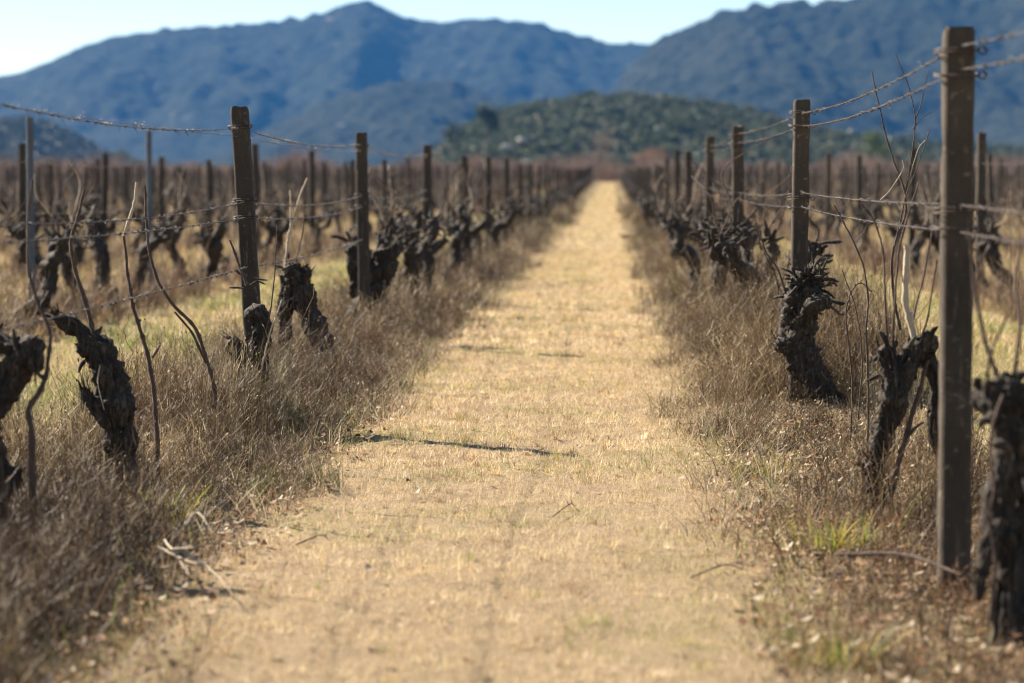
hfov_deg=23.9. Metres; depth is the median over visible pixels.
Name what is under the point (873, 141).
green tree
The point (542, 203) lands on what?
grapevine
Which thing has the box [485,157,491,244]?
vineyard post
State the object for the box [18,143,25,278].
vineyard post
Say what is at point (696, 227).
grapevine
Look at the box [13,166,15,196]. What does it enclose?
vineyard post
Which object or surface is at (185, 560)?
pruned twig
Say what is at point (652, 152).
russet tree
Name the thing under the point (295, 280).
grapevine
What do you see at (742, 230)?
grapevine
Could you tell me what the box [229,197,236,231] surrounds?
grapevine
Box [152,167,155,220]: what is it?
vineyard post
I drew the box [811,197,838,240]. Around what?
grapevine
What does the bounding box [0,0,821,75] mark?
sky
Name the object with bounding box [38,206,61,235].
grapevine
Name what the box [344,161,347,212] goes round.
vineyard post
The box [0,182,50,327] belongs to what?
grapevine
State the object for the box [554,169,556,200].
vineyard post
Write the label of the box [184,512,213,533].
pruned twig
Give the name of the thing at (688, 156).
vineyard post
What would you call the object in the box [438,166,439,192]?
vineyard post
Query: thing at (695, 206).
grapevine
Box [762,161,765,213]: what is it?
vineyard post
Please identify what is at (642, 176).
vineyard post
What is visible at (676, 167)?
vineyard post
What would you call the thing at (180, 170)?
vineyard post
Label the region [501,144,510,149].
rock outcrop
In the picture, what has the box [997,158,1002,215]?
vineyard post
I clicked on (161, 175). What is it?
vineyard post
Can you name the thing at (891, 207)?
grapevine
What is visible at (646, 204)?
grapevine
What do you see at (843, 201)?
grapevine
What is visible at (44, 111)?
trellis wire
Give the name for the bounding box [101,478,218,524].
grass tuft
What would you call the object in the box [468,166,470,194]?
vineyard post
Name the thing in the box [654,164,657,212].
vineyard post
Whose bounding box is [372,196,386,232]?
grapevine
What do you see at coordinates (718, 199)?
grapevine
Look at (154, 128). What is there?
trellis wire
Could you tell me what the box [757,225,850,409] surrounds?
grapevine
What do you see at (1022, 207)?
grapevine
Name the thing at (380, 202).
grapevine
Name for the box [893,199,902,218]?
grapevine
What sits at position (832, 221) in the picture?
grapevine
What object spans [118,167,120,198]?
vineyard post
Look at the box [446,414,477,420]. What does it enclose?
grass tuft
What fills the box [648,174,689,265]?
grapevine
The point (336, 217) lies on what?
grapevine
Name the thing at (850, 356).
bare shoot
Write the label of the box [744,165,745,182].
vineyard post
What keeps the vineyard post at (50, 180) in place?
on the ground at (774, 571)
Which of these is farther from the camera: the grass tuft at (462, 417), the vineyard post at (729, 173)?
the vineyard post at (729, 173)
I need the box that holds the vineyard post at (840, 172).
[839,167,841,192]
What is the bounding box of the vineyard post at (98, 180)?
[95,159,100,216]
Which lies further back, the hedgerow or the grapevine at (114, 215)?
the hedgerow
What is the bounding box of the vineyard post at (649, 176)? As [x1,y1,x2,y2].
[648,168,651,198]
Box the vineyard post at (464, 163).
[459,156,469,213]
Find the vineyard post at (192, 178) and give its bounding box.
[191,168,192,195]
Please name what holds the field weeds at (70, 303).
on the ground at (774, 571)
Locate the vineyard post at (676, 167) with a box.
[674,150,679,213]
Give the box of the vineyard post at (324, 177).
[322,162,325,206]
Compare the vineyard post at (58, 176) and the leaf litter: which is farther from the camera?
the vineyard post at (58, 176)
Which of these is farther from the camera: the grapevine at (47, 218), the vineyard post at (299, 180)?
the vineyard post at (299, 180)
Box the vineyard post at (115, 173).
[114,167,117,202]
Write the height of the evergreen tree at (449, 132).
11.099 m
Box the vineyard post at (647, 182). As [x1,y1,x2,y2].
[647,167,649,195]
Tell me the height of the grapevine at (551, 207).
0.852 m
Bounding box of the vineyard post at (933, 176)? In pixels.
[933,168,934,192]
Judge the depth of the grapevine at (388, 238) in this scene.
18.04 m
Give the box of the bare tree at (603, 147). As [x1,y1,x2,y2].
[589,131,614,166]
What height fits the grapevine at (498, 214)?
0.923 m
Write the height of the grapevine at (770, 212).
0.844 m
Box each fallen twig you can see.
[296,534,329,544]
[553,499,574,516]
[690,562,744,577]
[839,551,961,575]
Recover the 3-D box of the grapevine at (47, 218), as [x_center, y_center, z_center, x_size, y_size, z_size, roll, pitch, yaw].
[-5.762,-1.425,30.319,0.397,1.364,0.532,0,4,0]
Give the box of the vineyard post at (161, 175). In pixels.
[157,156,163,248]
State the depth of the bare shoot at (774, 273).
13.11 m
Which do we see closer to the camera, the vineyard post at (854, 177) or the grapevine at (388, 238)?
the grapevine at (388, 238)
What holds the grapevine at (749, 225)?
on the ground at (774, 571)
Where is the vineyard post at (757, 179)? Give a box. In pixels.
[756,165,757,196]
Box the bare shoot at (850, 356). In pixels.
[842,270,871,443]
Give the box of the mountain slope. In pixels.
[613,0,1023,146]
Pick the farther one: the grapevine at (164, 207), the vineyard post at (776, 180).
the vineyard post at (776, 180)
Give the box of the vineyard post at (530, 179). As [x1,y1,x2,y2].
[529,165,532,205]
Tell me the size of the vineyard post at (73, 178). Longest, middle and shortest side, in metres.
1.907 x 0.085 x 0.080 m
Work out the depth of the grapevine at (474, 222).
28.30 m
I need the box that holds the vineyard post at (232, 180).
[231,165,233,202]
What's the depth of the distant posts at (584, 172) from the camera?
154.58 m
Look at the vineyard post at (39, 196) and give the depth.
51.37 m
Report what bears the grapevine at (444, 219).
on the ground at (774, 571)
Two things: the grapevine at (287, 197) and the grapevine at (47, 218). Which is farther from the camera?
the grapevine at (287, 197)
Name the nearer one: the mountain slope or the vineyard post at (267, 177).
the vineyard post at (267, 177)
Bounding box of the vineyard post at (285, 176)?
[285,165,286,194]
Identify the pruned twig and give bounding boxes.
[158,546,236,574]
[164,539,189,575]
[170,539,220,550]
[179,549,231,592]
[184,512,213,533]
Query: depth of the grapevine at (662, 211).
38.55 m
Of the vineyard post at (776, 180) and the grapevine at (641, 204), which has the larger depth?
the vineyard post at (776, 180)
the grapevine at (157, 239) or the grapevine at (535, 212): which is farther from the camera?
the grapevine at (535, 212)
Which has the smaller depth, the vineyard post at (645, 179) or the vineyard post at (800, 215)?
the vineyard post at (800, 215)
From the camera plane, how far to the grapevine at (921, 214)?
49.50 m
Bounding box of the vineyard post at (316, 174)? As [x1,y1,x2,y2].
[315,164,316,187]
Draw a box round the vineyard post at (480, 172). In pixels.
[479,162,481,207]
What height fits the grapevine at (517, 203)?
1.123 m
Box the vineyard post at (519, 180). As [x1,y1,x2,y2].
[518,164,521,224]
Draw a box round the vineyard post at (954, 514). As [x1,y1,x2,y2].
[932,26,987,600]
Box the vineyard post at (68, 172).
[67,167,69,196]
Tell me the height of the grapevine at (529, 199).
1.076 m
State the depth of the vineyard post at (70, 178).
124.55 m
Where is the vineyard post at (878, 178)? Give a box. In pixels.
[876,164,879,221]
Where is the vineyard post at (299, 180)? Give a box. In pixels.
[299,170,300,194]
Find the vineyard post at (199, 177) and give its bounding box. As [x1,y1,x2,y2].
[199,164,200,202]
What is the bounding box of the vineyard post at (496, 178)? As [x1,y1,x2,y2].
[496,168,497,200]
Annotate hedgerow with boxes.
[0,144,1023,181]
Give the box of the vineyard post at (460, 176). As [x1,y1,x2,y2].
[459,164,460,192]
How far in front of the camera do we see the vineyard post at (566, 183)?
89.08 m
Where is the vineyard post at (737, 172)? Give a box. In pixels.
[729,126,747,304]
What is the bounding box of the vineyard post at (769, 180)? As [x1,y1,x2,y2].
[769,167,770,194]
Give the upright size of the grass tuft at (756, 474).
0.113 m
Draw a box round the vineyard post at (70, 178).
[70,168,71,188]
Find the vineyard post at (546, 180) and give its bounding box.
[544,164,547,212]
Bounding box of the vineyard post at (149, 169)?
[146,130,153,293]
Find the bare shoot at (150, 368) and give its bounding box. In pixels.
[123,182,160,490]
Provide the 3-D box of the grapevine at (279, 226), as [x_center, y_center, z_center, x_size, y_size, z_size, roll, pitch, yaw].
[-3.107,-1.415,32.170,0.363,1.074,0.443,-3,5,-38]
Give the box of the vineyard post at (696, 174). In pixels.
[696,164,697,192]
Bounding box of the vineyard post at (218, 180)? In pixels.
[217,170,219,200]
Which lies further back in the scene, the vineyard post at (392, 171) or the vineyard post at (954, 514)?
the vineyard post at (392, 171)
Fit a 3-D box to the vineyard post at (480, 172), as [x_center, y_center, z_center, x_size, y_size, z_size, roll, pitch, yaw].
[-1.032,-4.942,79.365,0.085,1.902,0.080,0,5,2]
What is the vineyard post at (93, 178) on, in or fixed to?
on the ground at (774, 571)
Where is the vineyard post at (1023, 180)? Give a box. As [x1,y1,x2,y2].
[1023,165,1023,195]
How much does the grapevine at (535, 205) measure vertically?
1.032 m
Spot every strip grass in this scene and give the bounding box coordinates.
[0,210,503,452]
[754,233,1023,466]
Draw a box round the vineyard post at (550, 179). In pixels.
[549,168,551,205]
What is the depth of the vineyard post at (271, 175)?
123.81 m
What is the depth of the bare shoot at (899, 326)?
9.60 m
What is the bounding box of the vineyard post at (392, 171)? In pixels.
[390,168,393,201]
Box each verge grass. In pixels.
[0,180,601,682]
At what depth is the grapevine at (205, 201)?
58.41 m
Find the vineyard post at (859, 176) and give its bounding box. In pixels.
[856,155,861,252]
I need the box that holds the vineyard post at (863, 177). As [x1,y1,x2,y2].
[862,166,864,196]
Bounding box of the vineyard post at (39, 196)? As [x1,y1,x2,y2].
[37,166,41,222]
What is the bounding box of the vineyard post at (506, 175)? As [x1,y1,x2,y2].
[504,158,508,229]
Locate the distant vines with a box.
[0,171,1022,214]
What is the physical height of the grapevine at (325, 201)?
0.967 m
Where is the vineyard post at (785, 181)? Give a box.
[785,167,786,197]
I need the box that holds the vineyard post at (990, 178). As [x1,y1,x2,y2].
[987,154,993,223]
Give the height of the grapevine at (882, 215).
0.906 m
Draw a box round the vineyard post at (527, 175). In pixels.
[527,167,528,191]
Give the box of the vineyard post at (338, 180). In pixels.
[338,168,340,191]
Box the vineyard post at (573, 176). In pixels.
[573,167,574,187]
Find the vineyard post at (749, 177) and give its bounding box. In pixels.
[748,164,751,219]
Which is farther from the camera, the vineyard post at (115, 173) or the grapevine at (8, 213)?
the vineyard post at (115, 173)
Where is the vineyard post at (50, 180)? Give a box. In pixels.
[48,161,52,229]
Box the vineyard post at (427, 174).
[421,145,433,289]
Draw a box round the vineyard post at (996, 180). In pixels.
[995,170,997,195]
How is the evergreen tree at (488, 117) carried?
on the wooded hill at (708, 131)
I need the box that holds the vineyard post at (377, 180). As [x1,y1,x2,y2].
[376,168,378,205]
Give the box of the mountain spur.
[195,79,539,166]
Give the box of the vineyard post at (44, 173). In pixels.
[43,162,45,201]
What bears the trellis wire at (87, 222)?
attached to the vineyard post at (244, 192)
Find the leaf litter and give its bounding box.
[1,397,1023,682]
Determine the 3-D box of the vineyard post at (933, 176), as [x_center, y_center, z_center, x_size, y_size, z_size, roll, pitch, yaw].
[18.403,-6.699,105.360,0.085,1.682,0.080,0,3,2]
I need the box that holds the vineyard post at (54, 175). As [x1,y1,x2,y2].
[54,167,55,186]
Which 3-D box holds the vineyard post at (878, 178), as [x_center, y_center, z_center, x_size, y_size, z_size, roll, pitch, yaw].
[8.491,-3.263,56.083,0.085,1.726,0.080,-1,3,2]
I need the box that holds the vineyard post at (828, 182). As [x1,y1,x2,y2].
[825,152,830,249]
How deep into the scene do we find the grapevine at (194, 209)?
56.05 m
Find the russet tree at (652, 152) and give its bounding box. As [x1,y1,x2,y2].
[630,147,672,165]
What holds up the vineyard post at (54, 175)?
on the ground at (774, 571)
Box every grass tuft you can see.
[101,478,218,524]
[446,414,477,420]
[721,450,794,481]
[771,505,894,555]
[772,614,910,671]
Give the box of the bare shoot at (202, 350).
[144,186,220,450]
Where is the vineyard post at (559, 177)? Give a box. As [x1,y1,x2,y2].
[559,168,560,186]
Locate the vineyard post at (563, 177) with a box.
[562,169,564,202]
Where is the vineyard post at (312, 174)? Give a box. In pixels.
[309,150,315,249]
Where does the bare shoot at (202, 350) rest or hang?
on the ground at (774, 571)
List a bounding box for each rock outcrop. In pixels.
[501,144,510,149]
[517,137,525,141]
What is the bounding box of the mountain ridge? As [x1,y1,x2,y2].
[0,0,650,165]
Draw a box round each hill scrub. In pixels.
[0,114,169,167]
[396,88,1023,169]
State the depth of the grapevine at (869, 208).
56.58 m
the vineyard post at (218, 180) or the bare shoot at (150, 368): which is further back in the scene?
the vineyard post at (218, 180)
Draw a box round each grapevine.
[0,180,51,541]
[0,182,41,278]
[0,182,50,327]
[0,192,16,245]
[0,196,12,228]
[8,160,96,333]
[13,182,43,258]
[36,174,63,241]
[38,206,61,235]
[41,205,95,318]
[44,188,140,494]
[52,167,99,267]
[56,189,62,202]
[71,206,82,233]
[74,160,124,313]
[78,183,120,241]
[101,203,121,239]
[108,192,117,221]
[122,192,131,203]
[123,204,156,245]
[124,197,132,228]
[124,202,157,259]
[128,163,185,307]
[138,195,156,229]
[154,197,165,253]
[164,168,195,295]
[164,190,171,211]
[170,198,183,217]
[179,196,192,224]
[184,195,203,223]
[190,169,233,286]
[197,202,231,279]
[198,196,214,230]
[198,202,221,221]
[199,194,206,208]
[216,194,226,213]
[218,206,234,237]
[219,225,281,408]
[222,201,235,235]
[225,189,234,211]
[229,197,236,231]
[259,169,282,259]
[262,183,298,266]
[262,197,290,257]
[268,201,288,224]
[274,178,337,379]
[280,192,289,216]
[293,198,301,224]
[302,204,339,258]
[305,205,331,244]
[316,194,335,219]
[330,191,401,316]
[330,204,344,246]
[332,189,340,207]
[343,200,404,322]
[344,193,350,216]
[344,199,374,244]
[347,194,373,239]
[368,149,433,291]
[368,167,443,296]
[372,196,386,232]
[375,198,390,206]
[389,167,422,241]
[392,190,417,214]
[396,181,451,300]
[396,199,444,298]
[432,196,440,218]
[433,196,441,214]
[438,194,454,217]
[439,168,482,241]
[439,179,476,244]
[442,167,485,254]
[442,167,495,272]
[448,177,479,221]
[448,194,460,206]
[456,164,496,267]
[476,212,498,231]
[481,203,503,242]
[488,165,522,251]
[492,197,513,241]
[497,197,517,225]
[505,191,524,233]
[509,196,528,235]
[512,202,535,234]
[517,194,541,218]
[518,202,542,232]
[522,200,533,230]
[526,191,547,209]
[533,191,551,215]
[533,193,552,217]
[533,195,544,221]
[543,198,555,221]
[630,193,652,227]
[639,196,662,233]
[641,198,670,229]
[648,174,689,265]
[650,199,667,237]
[652,172,684,221]
[660,166,704,244]
[660,177,704,298]
[661,162,731,268]
[663,182,681,219]
[668,181,722,258]
[682,189,723,276]
[684,181,704,244]
[689,161,736,307]
[691,139,767,324]
[699,182,719,292]
[700,184,731,221]
[713,165,790,299]
[715,181,763,283]
[750,197,769,222]
[753,197,765,220]
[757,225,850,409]
[763,196,784,229]
[766,198,776,215]
[768,189,841,378]
[772,197,788,225]
[809,211,823,242]
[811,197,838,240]
[818,200,842,240]
[827,202,853,247]
[834,206,849,247]
[835,194,849,208]
[847,191,854,215]
[848,203,856,251]
[851,180,938,525]
[855,191,873,251]
[856,178,890,261]
[862,190,872,210]
[862,199,873,219]
[870,196,888,222]
[873,193,888,220]
[881,185,904,265]
[884,193,896,226]
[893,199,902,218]
[894,186,940,277]
[911,174,939,253]
[915,205,923,231]
[916,188,939,281]
[938,167,990,297]
[942,235,1023,648]
[973,178,1013,302]
[985,201,1010,252]
[994,195,1001,221]
[1017,197,1023,221]
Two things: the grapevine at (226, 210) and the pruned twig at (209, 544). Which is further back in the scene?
the grapevine at (226, 210)
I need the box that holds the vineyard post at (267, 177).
[266,167,267,198]
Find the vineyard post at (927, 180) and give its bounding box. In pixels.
[923,165,928,217]
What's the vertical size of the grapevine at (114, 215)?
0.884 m
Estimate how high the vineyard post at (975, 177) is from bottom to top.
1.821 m
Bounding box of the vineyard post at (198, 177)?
[197,168,198,189]
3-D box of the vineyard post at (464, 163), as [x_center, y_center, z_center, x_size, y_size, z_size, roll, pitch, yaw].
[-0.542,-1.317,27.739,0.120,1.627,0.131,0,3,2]
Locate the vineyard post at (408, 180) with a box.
[406,158,411,222]
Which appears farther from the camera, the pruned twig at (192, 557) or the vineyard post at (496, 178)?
the vineyard post at (496, 178)
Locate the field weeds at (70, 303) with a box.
[0,169,1023,339]
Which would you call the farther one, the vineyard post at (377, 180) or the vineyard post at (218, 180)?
the vineyard post at (218, 180)
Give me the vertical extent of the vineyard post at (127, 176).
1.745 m
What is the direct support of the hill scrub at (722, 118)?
on the wooded hill at (708, 131)
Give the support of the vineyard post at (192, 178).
on the ground at (774, 571)
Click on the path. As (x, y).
(545, 607)
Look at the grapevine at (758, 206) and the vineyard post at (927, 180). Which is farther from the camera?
the grapevine at (758, 206)
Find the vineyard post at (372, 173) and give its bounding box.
[371,169,373,196]
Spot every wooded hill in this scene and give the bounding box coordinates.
[0,120,136,166]
[439,96,1017,167]
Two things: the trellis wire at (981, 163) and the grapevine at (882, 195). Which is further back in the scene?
the grapevine at (882, 195)
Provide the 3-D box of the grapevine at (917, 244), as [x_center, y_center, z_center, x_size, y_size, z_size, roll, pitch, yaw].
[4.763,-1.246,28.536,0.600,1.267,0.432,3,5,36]
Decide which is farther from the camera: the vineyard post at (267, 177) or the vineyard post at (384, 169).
the vineyard post at (267, 177)
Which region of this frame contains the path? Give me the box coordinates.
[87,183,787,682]
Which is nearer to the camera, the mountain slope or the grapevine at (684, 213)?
the grapevine at (684, 213)
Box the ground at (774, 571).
[0,167,1023,682]
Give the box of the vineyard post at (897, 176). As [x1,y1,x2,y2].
[895,155,899,222]
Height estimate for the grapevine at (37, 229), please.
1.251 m
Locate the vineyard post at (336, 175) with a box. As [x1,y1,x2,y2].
[335,168,337,204]
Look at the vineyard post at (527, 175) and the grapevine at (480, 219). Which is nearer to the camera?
the grapevine at (480, 219)
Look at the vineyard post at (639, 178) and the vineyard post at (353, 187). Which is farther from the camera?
the vineyard post at (639, 178)
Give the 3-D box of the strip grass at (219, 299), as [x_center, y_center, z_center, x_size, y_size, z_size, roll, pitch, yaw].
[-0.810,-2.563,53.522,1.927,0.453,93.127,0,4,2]
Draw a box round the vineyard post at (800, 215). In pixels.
[787,99,816,405]
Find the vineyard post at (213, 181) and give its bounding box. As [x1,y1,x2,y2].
[211,165,215,221]
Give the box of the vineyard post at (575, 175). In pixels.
[575,168,576,184]
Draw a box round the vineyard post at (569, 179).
[568,170,569,198]
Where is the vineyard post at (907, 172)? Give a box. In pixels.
[906,162,908,200]
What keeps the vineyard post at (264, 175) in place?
on the ground at (774, 571)
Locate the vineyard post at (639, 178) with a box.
[639,168,640,192]
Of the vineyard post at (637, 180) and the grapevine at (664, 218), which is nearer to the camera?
the grapevine at (664, 218)
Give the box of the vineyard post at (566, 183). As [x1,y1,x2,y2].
[565,168,567,186]
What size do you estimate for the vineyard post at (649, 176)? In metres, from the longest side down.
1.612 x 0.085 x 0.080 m
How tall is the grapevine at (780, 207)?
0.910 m
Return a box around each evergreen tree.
[113,148,133,163]
[439,121,465,158]
[468,101,501,152]
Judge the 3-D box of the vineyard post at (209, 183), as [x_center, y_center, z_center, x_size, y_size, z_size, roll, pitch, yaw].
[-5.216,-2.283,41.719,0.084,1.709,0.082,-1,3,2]
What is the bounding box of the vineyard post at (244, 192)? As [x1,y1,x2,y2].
[228,106,260,350]
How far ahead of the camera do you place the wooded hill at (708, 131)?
810.70 m
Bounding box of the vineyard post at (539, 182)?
[537,165,540,218]
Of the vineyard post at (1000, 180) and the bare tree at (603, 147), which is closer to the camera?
the vineyard post at (1000, 180)
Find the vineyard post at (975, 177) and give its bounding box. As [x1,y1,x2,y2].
[974,166,976,192]
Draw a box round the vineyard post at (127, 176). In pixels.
[126,166,129,192]
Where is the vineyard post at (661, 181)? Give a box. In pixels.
[659,165,662,221]
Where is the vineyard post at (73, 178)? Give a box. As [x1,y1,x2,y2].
[72,163,74,196]
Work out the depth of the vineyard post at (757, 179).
103.10 m
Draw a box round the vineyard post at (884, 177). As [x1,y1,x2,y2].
[884,165,885,194]
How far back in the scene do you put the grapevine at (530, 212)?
41.10 m
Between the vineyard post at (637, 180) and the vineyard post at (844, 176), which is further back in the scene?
the vineyard post at (637, 180)
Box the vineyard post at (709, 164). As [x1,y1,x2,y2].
[703,136,717,250]
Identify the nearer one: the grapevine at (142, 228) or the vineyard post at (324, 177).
the grapevine at (142, 228)
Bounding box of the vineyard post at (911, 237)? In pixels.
[908,148,916,246]
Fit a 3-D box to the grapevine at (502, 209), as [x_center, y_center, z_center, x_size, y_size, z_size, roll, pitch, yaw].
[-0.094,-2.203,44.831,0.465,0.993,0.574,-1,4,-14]
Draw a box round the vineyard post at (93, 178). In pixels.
[91,164,94,209]
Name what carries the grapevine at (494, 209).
on the ground at (774, 571)
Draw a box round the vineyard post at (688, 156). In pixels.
[683,151,693,244]
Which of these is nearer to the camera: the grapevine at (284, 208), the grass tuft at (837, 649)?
the grass tuft at (837, 649)
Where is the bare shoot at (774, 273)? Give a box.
[754,215,789,312]
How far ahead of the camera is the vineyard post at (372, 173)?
96.47 m
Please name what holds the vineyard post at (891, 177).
on the ground at (774, 571)
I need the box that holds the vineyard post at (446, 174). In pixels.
[445,167,447,211]
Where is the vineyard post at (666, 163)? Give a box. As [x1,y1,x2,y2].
[664,158,669,210]
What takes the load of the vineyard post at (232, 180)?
on the ground at (774, 571)
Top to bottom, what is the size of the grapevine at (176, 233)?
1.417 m
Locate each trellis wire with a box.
[0,103,517,167]
[0,105,537,171]
[0,160,381,173]
[0,185,529,227]
[0,191,517,244]
[0,194,378,218]
[0,205,506,331]
[650,54,1023,168]
[653,32,1023,165]
[669,186,1023,215]
[680,191,1023,246]
[810,162,1023,173]
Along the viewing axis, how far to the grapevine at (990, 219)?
37.61 m
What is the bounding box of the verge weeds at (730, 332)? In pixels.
[613,181,1023,682]
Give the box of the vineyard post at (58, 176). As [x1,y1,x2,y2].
[57,161,61,205]
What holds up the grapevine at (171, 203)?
on the ground at (774, 571)
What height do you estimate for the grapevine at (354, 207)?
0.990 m
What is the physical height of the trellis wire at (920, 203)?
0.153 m
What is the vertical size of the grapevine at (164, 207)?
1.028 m
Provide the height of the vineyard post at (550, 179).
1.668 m
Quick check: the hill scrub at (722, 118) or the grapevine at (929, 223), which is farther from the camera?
the hill scrub at (722, 118)
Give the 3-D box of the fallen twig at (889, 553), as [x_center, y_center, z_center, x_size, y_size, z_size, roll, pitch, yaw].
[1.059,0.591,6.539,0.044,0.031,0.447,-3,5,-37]
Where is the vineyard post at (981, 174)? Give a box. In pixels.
[975,132,985,296]
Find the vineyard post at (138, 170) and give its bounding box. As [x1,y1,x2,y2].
[137,165,140,195]
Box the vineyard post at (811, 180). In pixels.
[811,170,812,193]
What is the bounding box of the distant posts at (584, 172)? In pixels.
[4,164,1021,190]
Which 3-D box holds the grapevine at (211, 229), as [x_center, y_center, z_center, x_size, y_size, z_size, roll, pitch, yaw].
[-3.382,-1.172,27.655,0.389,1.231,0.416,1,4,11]
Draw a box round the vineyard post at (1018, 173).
[1017,164,1019,201]
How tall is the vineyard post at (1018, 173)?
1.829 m
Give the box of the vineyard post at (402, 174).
[401,164,403,195]
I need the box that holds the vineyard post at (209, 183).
[206,160,211,222]
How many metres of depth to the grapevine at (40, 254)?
29.12 m
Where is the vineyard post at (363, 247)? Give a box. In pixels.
[354,132,370,318]
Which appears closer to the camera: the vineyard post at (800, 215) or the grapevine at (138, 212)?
the vineyard post at (800, 215)
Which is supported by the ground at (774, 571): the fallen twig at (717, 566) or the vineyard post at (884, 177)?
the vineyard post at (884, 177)
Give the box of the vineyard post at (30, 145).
[26,116,35,328]
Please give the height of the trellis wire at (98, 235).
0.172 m
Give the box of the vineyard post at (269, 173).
[268,165,271,202]
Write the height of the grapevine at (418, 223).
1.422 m
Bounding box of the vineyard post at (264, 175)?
[263,161,266,208]
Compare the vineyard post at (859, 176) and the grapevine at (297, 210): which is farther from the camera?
the grapevine at (297, 210)
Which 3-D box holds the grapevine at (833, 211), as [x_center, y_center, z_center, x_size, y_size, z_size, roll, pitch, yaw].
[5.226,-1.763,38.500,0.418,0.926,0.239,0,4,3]
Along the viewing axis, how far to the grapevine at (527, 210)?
42.21 m
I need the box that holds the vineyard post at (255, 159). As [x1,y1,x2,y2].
[251,143,262,272]
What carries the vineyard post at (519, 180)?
on the ground at (774, 571)
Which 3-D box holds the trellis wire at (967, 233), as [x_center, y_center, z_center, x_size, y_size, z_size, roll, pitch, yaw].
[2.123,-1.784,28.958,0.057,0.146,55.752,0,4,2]
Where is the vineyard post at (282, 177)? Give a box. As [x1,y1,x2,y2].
[281,169,282,191]
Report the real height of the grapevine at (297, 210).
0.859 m
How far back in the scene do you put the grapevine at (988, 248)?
22.05 m
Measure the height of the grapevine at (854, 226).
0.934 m
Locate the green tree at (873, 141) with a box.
[857,128,889,161]
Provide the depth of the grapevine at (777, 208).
49.24 m
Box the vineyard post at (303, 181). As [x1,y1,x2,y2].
[302,160,305,223]
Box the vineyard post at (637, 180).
[637,170,638,192]
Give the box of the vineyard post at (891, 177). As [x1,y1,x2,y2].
[890,168,892,200]
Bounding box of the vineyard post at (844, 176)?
[842,160,846,208]
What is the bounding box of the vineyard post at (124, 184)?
[123,167,126,221]
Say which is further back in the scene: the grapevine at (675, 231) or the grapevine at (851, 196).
the grapevine at (851, 196)
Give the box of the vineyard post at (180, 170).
[179,167,183,207]
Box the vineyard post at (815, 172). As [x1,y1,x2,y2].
[814,168,816,213]
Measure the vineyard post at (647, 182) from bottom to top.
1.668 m
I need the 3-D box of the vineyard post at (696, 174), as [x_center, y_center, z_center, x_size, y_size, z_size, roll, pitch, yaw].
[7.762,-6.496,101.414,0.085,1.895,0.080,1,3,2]
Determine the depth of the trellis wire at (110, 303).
9.06 m
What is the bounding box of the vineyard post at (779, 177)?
[777,162,780,219]
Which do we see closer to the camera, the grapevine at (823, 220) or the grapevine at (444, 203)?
the grapevine at (823, 220)
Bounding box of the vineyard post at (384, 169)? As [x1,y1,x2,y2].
[382,159,386,213]
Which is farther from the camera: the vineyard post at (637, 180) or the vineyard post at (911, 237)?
the vineyard post at (637, 180)
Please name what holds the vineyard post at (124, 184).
on the ground at (774, 571)
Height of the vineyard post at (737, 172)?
1.744 m
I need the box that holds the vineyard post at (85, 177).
[84,167,87,199]
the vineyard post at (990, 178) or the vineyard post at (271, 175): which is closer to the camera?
the vineyard post at (990, 178)
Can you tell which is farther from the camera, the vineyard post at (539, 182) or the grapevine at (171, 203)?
the vineyard post at (539, 182)
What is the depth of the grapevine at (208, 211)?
40.71 m
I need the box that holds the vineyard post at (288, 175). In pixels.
[286,160,290,211]
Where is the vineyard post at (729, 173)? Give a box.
[727,167,730,210]
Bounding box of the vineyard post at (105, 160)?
[102,153,108,242]
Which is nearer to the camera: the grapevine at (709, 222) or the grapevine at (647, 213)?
the grapevine at (709, 222)
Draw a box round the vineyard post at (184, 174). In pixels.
[183,166,185,201]
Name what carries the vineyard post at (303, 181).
on the ground at (774, 571)
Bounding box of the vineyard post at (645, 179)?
[644,169,646,193]
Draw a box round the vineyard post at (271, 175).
[271,167,272,186]
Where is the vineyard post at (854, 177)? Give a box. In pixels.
[854,167,855,195]
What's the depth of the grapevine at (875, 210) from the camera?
33.53 m
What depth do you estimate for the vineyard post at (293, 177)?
112.44 m
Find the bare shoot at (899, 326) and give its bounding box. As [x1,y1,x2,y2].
[833,55,931,445]
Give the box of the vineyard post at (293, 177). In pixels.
[292,168,294,192]
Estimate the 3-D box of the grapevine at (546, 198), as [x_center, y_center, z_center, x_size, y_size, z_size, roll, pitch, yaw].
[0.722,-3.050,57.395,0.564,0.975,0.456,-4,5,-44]
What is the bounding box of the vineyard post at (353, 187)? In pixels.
[350,159,356,234]
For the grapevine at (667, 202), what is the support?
on the ground at (774, 571)
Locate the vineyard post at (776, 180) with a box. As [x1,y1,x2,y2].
[775,165,776,199]
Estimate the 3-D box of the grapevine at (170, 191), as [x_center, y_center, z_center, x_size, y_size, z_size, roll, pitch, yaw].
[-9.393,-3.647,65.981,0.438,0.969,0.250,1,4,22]
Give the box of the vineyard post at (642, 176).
[641,167,643,192]
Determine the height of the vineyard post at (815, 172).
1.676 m
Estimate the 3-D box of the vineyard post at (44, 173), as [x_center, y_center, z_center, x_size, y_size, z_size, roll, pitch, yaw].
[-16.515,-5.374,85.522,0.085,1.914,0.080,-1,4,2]

